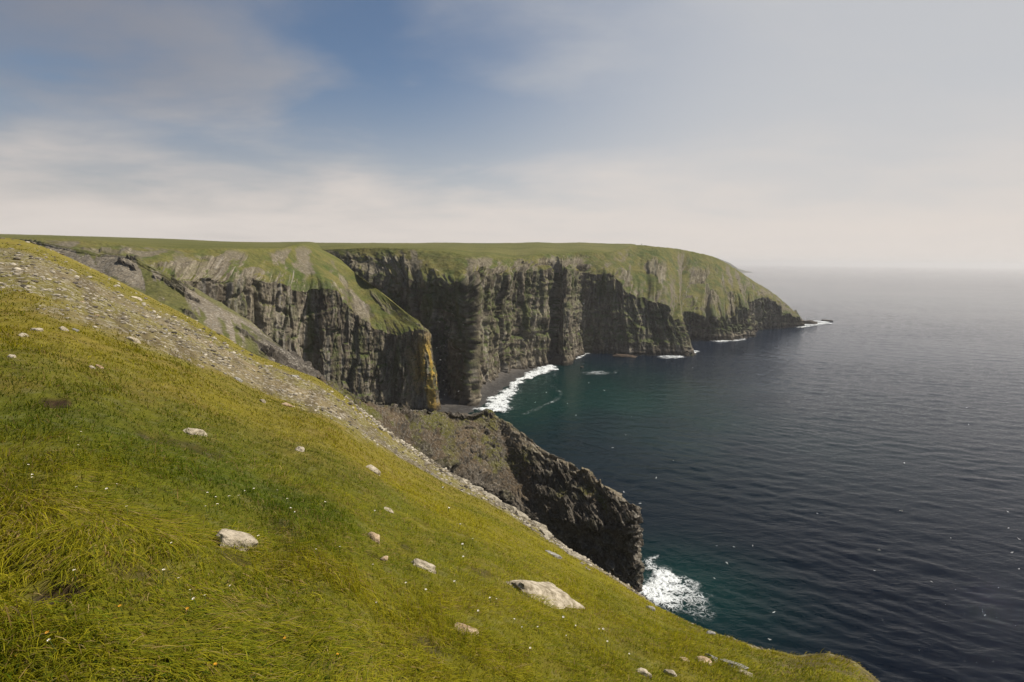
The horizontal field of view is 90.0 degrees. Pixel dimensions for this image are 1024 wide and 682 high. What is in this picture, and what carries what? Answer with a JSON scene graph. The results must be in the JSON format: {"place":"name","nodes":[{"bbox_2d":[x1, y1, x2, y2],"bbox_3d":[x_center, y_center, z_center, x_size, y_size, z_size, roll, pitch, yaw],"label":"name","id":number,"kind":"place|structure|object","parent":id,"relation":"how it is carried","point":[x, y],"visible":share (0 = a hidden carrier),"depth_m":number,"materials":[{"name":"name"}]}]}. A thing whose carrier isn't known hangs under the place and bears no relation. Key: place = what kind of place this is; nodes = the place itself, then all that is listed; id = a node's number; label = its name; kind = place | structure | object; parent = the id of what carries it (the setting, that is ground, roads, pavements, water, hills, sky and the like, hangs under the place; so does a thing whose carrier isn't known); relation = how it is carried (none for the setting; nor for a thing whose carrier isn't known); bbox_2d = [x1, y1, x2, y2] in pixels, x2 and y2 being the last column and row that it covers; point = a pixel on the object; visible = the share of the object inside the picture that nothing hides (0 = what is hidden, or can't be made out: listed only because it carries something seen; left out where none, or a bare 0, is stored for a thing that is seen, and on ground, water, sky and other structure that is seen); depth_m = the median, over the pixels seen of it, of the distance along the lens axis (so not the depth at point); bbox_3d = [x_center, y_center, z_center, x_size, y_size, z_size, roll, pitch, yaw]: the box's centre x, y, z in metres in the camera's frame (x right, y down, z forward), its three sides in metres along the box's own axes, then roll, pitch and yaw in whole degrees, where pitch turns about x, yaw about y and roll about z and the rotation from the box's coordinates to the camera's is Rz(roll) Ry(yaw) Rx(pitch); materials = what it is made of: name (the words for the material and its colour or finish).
{"place":"outdoors","nodes":[
{"label":"outdoors","id":0,"kind":"place"},
{"bbox_2d":[11,238,325,379],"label":"scree bank","id":1,"kind":"structure","parent":0,"point":[135,272],"depth_m":139.89,"materials":[{"name":"grey gravel"}]},
{"bbox_2d":[0,234,440,410],"bbox_3d":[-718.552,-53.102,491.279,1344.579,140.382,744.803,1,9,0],"label":"headland","id":2,"kind":"structure","parent":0,"point":[337,321],"depth_m":314.86,"materials":[{"name":"grey stone"}]},
{"bbox_2d":[0,238,879,681],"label":"hillside","id":3,"kind":"structure","parent":0,"point":[52,398],"depth_m":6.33,"materials":[{"name":"green plant"}]},
{"bbox_2d":[18,333,28,336],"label":"stone","id":4,"kind":"object","parent":3,"relation":"on","point":[21,334],"visible":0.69,"depth_m":7.94,"materials":[{"name":"beige stone"}]},
{"bbox_2d":[30,328,42,330],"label":"stone","id":5,"kind":"object","parent":3,"relation":"on","point":[38,329],"visible":0.63,"depth_m":8.62,"materials":[{"name":"beige stone"}]},
{"bbox_2d":[59,326,68,330],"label":"stone","id":6,"kind":"object","parent":3,"relation":"on","point":[63,328],"visible":0.7,"depth_m":9.30,"materials":[{"name":"beige stone"}]},
{"bbox_2d":[126,336,140,343],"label":"stone","id":7,"kind":"object","parent":3,"relation":"on","point":[136,340],"visible":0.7,"depth_m":11.70,"materials":[{"name":"beige stone"}]},
{"bbox_2d":[183,428,206,435],"bbox_3d":[-4.199,1.198,6.711,0.238,0.127,0.415,13,-11,2],"label":"stone","id":8,"kind":"object","parent":3,"relation":"on","point":[192,431],"visible":0.53,"depth_m":6.64,"materials":[{"name":"beige stone"}]},
{"bbox_2d":[215,529,257,550],"bbox_3d":[-2.201,1.606,4.049,0.272,0.177,0.381,14,-16,29],"label":"boulder","id":9,"kind":"object","parent":3,"relation":"on","point":[227,536],"visible":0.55,"depth_m":3.99,"materials":[{"name":"stone"}]},
{"bbox_2d":[281,402,292,406],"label":"stone","id":10,"kind":"object","parent":3,"relation":"on","point":[286,404],"visible":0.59,"depth_m":13.57,"materials":[{"name":"beige stone"}]},
{"bbox_2d":[295,446,304,451],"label":"stone","id":11,"kind":"object","parent":3,"relation":"on","point":[300,448],"visible":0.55,"depth_m":8.52,"materials":[{"name":"beige stone"}]},
{"bbox_2d":[367,532,379,543],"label":"stone","id":12,"kind":"object","parent":3,"relation":"on","point":[373,536],"visible":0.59,"depth_m":6.01,"materials":[{"name":"beige stone"}]},
{"bbox_2d":[366,464,380,475],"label":"stone","id":13,"kind":"object","parent":3,"relation":"on","point":[374,469],"visible":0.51,"depth_m":10.52,"materials":[{"name":"beige stone"}]},
{"bbox_2d":[0,237,762,649],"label":"scree","id":14,"kind":"structure","parent":3,"relation":"on","point":[422,457],"depth_m":19.72,"materials":[{"name":"grey gravel"}]},
{"bbox_2d":[380,556,387,560],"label":"stone","id":15,"kind":"object","parent":3,"relation":"on","point":[384,558],"visible":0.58,"depth_m":5.69,"materials":[{"name":"beige stone"}]},
{"bbox_2d":[411,558,435,573],"bbox_3d":[-1.036,2.653,5.986,0.331,0.146,0.152,29,-6,-17],"label":"boulder","id":16,"kind":"object","parent":3,"relation":"on","point":[422,563],"visible":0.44,"depth_m":5.95,"materials":[{"name":"stone"}]},
{"bbox_2d":[453,475,469,483],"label":"stone","id":17,"kind":"object","parent":3,"relation":"on","point":[463,479],"visible":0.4,"depth_m":25.97,"materials":[{"name":"beige stone"}]},
{"bbox_2d":[453,622,478,635],"bbox_3d":[-0.412,2.666,4.671,0.203,0.121,0.268,10,-19,38],"label":"stone","id":18,"kind":"object","parent":3,"relation":"on","point":[470,629],"visible":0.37,"depth_m":4.63,"materials":[{"name":"beige stone"}]},
{"bbox_2d":[470,485,483,491],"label":"stone","id":19,"kind":"object","parent":3,"relation":"on","point":[479,488],"visible":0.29,"depth_m":24.42,"materials":[{"name":"beige stone"}]},
{"bbox_2d":[483,493,500,503],"bbox_3d":[-0.918,6.970,22.556,0.888,0.380,0.672,36,-11,-21],"label":"stone","id":20,"kind":"object","parent":3,"relation":"on","point":[497,499],"visible":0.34,"depth_m":22.42,"materials":[{"name":"beige stone"}]},
{"bbox_2d":[500,502,516,512],"bbox_3d":[-0.186,7.211,21.918,0.853,0.396,0.674,14,-20,19],"label":"stone","id":21,"kind":"object","parent":3,"relation":"on","point":[510,507],"visible":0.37,"depth_m":21.67,"materials":[{"name":"beige stone"}]},
{"bbox_2d":[515,510,527,520],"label":"stone","id":22,"kind":"object","parent":3,"relation":"on","point":[523,516],"visible":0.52,"depth_m":21.45,"materials":[{"name":"beige stone"}]},
{"bbox_2d":[532,520,547,529],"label":"stone","id":23,"kind":"object","parent":3,"relation":"on","point":[540,524],"visible":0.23,"depth_m":23.20,"materials":[{"name":"beige stone"}]},
{"bbox_2d":[506,580,584,608],"bbox_3d":[0.498,3.777,7.479,0.711,0.371,1.744,13,-17,41],"label":"boulder","id":24,"kind":"object","parent":3,"relation":"on","point":[550,591],"visible":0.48,"depth_m":7.25,"materials":[{"name":"stone"}]},
{"bbox_2d":[539,528,552,539],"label":"stone","id":25,"kind":"object","parent":3,"relation":"on","point":[546,532],"visible":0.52,"depth_m":18.63,"materials":[{"name":"beige stone"}]},
{"bbox_2d":[545,550,561,558],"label":"stone","id":26,"kind":"object","parent":3,"relation":"on","point":[555,555],"visible":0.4,"depth_m":12.80,"materials":[{"name":"grey stone"}]},
{"bbox_2d":[557,543,572,552],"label":"stone","id":27,"kind":"object","parent":3,"relation":"on","point":[568,550],"visible":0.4,"depth_m":17.59,"materials":[{"name":"beige stone"}]},
{"bbox_2d":[570,553,586,560],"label":"stone","id":28,"kind":"object","parent":3,"relation":"on","point":[579,556],"visible":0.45,"depth_m":17.41,"materials":[{"name":"beige stone"}]},
{"bbox_2d":[636,668,651,678],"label":"stone","id":29,"kind":"object","parent":3,"relation":"on","point":[643,671],"visible":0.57,"depth_m":5.66,"materials":[{"name":"beige stone"}]},
{"bbox_2d":[663,669,676,676],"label":"stone","id":30,"kind":"object","parent":3,"relation":"on","point":[672,673],"visible":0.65,"depth_m":5.91,"materials":[{"name":"beige stone"}]},
{"bbox_2d":[695,656,711,663],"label":"stone","id":31,"kind":"object","parent":3,"relation":"on","point":[704,657],"visible":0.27,"depth_m":6.87,"materials":[{"name":"beige stone"}]},
{"bbox_2d":[704,653,717,661],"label":"stone","id":32,"kind":"object","parent":3,"relation":"on","point":[714,657],"visible":0.25,"depth_m":7.19,"materials":[{"name":"grey stone"}]},
{"bbox_2d":[719,659,748,669],"bbox_3d":[3.013,4.438,6.980,0.214,0.113,0.566,6,-22,-14],"label":"boulder","id":33,"kind":"object","parent":3,"relation":"on","point":[742,667],"visible":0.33,"depth_m":6.92,"materials":[{"name":"grey stone"}]},
{"bbox_2d":[317,375,644,593],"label":"rocky spur","id":34,"kind":"structure","parent":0,"point":[583,511],"depth_m":167.54,"materials":[{"name":"grey stone"}]},
{"bbox_2d":[437,365,550,412],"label":"beach","id":35,"kind":"structure","parent":0,"point":[489,389],"depth_m":390.56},
{"bbox_2d":[0,0,1023,268],"label":"sky","id":36,"kind":"structure","parent":0,"point":[857,133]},
{"bbox_2d":[318,242,804,405],"bbox_3d":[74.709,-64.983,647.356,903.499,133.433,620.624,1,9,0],"label":"headland","id":37,"kind":"structure","parent":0,"point":[455,299],"depth_m":521.16,"materials":[{"name":"grey stone"}]},
{"bbox_2d":[428,265,1023,681],"bbox_3d":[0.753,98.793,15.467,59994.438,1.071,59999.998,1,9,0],"label":"sea","id":38,"kind":"structure","parent":0,"point":[808,463],"depth_m":263.53,"materials":[{"name":"liquid"}]},
{"bbox_2d":[473,365,558,412],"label":"sea foam","id":39,"kind":"object","parent":38,"relation":"on","point":[499,401],"visible":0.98,"depth_m":383.65,"materials":[{"name":"white"}]},
{"bbox_2d":[548,354,562,364],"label":"shore rock","id":40,"kind":"object","parent":38,"relation":"in","point":[556,359],"visible":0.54,"depth_m":499.98,"materials":[{"name":"black stone"}]},
{"bbox_2d":[612,354,636,357],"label":"shore rock","id":41,"kind":"object","parent":38,"relation":"in","point":[625,355],"visible":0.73,"depth_m":543.34,"materials":[{"name":"stone"}]},
{"bbox_2d":[639,557,703,612],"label":"sea foam","id":42,"kind":"object","parent":38,"relation":"on","point":[657,585],"visible":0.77,"depth_m":157.63,"materials":[{"name":"white"}]},
{"bbox_2d":[802,320,817,324],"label":"shore rock","id":43,"kind":"object","parent":38,"relation":"in","point":[812,322],"visible":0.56,"depth_m":857.67,"materials":[{"name":"grey stone"}]},
{"bbox_2d":[795,321,832,327],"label":"sea foam","id":44,"kind":"object","parent":38,"relation":"on","point":[813,324],"visible":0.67,"depth_m":850.86,"materials":[{"name":"white"}]},
{"bbox_2d":[715,257,748,271],"bbox_3d":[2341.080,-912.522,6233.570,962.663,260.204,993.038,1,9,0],"label":"distant headland","id":45,"kind":"structure","parent":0,"point":[739,270],"depth_m":5852.23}
]}

